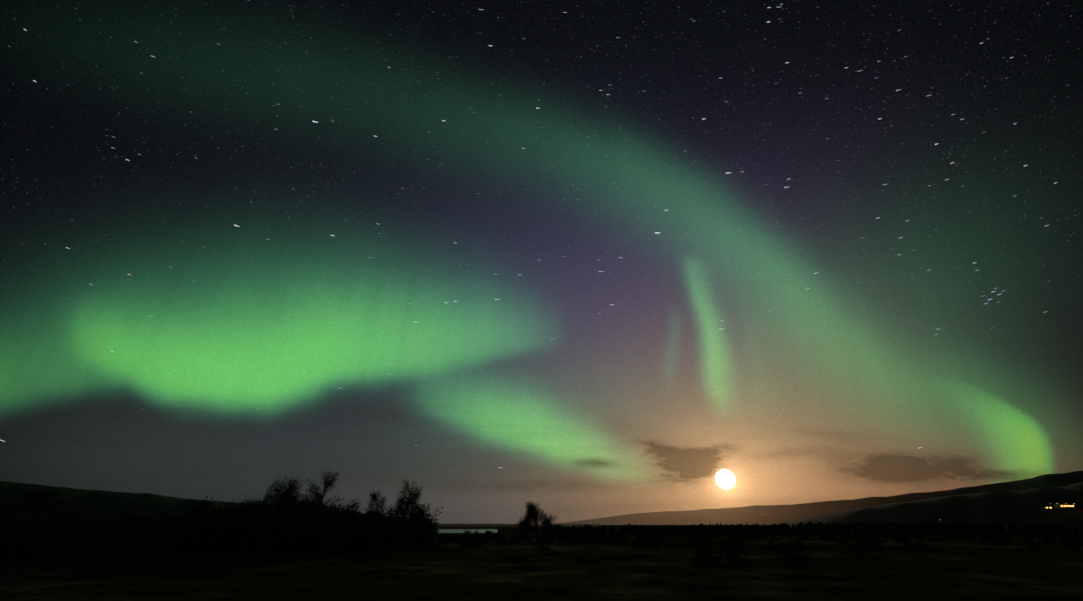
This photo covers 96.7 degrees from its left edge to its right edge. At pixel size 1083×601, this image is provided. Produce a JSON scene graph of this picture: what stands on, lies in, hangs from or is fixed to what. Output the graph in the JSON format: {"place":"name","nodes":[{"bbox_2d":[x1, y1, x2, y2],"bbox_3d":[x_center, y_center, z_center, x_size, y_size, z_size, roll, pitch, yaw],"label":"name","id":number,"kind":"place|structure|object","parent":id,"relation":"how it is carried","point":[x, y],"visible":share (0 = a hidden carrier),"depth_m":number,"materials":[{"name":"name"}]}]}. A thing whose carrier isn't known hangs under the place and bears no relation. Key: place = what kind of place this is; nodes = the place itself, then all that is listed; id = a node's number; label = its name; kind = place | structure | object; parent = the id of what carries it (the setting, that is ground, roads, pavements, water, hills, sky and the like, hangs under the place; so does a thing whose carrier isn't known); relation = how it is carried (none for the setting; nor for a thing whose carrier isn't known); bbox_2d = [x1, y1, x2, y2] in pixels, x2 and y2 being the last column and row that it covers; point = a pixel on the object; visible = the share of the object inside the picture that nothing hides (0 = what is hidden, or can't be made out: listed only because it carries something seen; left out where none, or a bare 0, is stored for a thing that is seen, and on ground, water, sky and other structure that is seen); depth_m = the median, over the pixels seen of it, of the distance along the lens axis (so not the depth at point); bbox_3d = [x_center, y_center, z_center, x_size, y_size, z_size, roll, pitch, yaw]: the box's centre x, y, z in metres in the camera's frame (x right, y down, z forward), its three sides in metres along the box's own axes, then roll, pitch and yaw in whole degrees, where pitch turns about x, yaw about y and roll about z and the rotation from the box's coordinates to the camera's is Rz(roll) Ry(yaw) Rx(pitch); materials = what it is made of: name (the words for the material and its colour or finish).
{"place":"outdoors","nodes":[
{"label":"outdoors","id":0,"kind":"place"},
{"bbox_2d":[0,481,598,526],"bbox_3d":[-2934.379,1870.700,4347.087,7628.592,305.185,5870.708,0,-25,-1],"label":"hill","id":1,"kind":"structure","parent":0,"point":[19,499],"depth_m":3130.95,"materials":[{"name":"black"}]},
{"bbox_2d":[438,529,497,532],"bbox_3d":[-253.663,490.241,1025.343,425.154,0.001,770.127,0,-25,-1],"label":"lake","id":2,"kind":"structure","parent":0,"point":[463,530],"depth_m":1050.50,"materials":[{"name":"grey liquid"}]},
{"bbox_2d":[0,525,1082,600],"bbox_3d":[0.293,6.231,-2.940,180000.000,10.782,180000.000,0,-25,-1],"label":"ground","id":3,"kind":"structure","parent":0,"point":[955,569],"depth_m":18.28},
{"bbox_2d":[224,494,256,537],"bbox_3d":[-24.671,17.988,38.986,3.526,4.655,4.194,-17,-30,32],"label":"bush","id":4,"kind":"object","parent":3,"relation":"on","point":[230,507],"visible":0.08,"depth_m":38.78,"materials":[{"name":"grey plant"}]},
{"bbox_2d":[233,494,275,550],"bbox_3d":[-22.936,17.550,37.868,2.996,4.378,2.540,15,-29,-28],"label":"birch tree","id":5,"kind":"object","parent":3,"relation":"on","point":[263,507],"visible":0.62,"depth_m":38.26,"materials":[{"name":"grey plant"}]},
{"bbox_2d":[261,472,308,520],"bbox_3d":[-22.070,17.819,40.899,3.642,6.564,4.316,15,-29,-28],"label":"birch tree","id":6,"kind":"object","parent":3,"relation":"on","point":[285,497],"visible":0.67,"depth_m":40.95,"materials":[{"name":"grey plant"}]},
{"bbox_2d":[0,496,628,563],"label":"scrub bushes","id":7,"kind":"object","parent":3,"relation":"on","point":[205,534],"visible":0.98,"depth_m":30.67,"materials":[{"name":"grey plant"}]},
{"bbox_2d":[298,466,343,525],"bbox_3d":[-20.201,18.711,43.448,4.877,7.152,4.165,-9,-27,19],"label":"birch tree","id":8,"kind":"object","parent":3,"relation":"on","point":[316,497],"visible":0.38,"depth_m":43.84,"materials":[{"name":"grey plant"}]},
{"bbox_2d":[336,493,362,517],"bbox_3d":[-18.307,20.516,44.832,2.889,5.068,3.262,9,-27,-19],"label":"bush","id":9,"kind":"object","parent":3,"relation":"on","point":[343,509],"visible":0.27,"depth_m":44.80,"materials":[{"name":"grey plant"}]},
{"bbox_2d":[362,488,386,520],"bbox_3d":[-16.564,21.652,47.855,2.084,5.670,2.409,-18,-30,33],"label":"birch tree","id":10,"kind":"object","parent":3,"relation":"on","point":[372,495],"visible":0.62,"depth_m":48.29,"materials":[{"name":"grey plant"}]},
{"bbox_2d":[391,478,421,519],"bbox_3d":[-13.775,21.584,48.981,3.391,6.843,2.475,0,-25,-1],"label":"birch tree","id":11,"kind":"object","parent":3,"relation":"on","point":[411,501],"visible":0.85,"depth_m":49.37,"materials":[{"name":"grey plant"}]},
{"bbox_2d":[412,500,432,513],"bbox_3d":[-13.004,23.244,50.099,2.842,4.827,2.750,0,-25,-1],"label":"bush","id":12,"kind":"object","parent":3,"relation":"on","point":[422,507],"visible":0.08,"depth_m":50.62,"materials":[{"name":"grey plant"}]},
{"bbox_2d":[516,512,535,541],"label":"birch tree","id":13,"kind":"object","parent":3,"relation":"on","point":[520,524],"visible":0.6,"depth_m":73.92,"materials":[{"name":"grey plant"}]},
{"bbox_2d":[523,500,546,536],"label":"birch tree","id":14,"kind":"object","parent":3,"relation":"on","point":[532,510],"visible":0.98,"depth_m":72.43,"materials":[{"name":"grey plant"}]},
{"bbox_2d":[540,513,562,537],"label":"bush","id":15,"kind":"object","parent":3,"relation":"on","point":[550,528],"visible":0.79,"depth_m":74.69,"materials":[{"name":"grey plant"}]},
{"bbox_2d":[0,0,1082,524],"label":"sky","id":16,"kind":"structure","parent":0,"point":[584,260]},
{"bbox_2d":[715,469,735,489],"bbox_3d":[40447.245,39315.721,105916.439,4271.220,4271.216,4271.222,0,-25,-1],"label":"moon","id":17,"kind":"object","parent":16,"relation":"in","point":[725,479],"visible":1,"depth_m":104493.91,"materials":[{"name":"white"}]},
{"bbox_2d":[573,471,1082,525],"bbox_3d":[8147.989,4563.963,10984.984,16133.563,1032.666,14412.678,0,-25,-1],"label":"hill","id":18,"kind":"structure","parent":0,"point":[756,514],"depth_m":9582.82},
{"bbox_2d":[776,482,1082,529],"bbox_3d":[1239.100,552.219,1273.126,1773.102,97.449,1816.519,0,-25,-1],"label":"hill","id":19,"kind":"structure","parent":0,"point":[1003,508],"depth_m":871.86,"materials":[{"name":"black"}]},
{"bbox_2d":[814,483,1074,515],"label":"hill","id":20,"kind":"structure","parent":19,"relation":"on","point":[1016,489],"depth_m":1066.54,"materials":[{"name":"grey plant"}]},
{"bbox_2d":[1040,502,1074,508],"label":"building lights","id":21,"kind":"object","parent":19,"relation":"on","point":[1063,505],"visible":1,"depth_m":745.59,"materials":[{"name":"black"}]}
]}

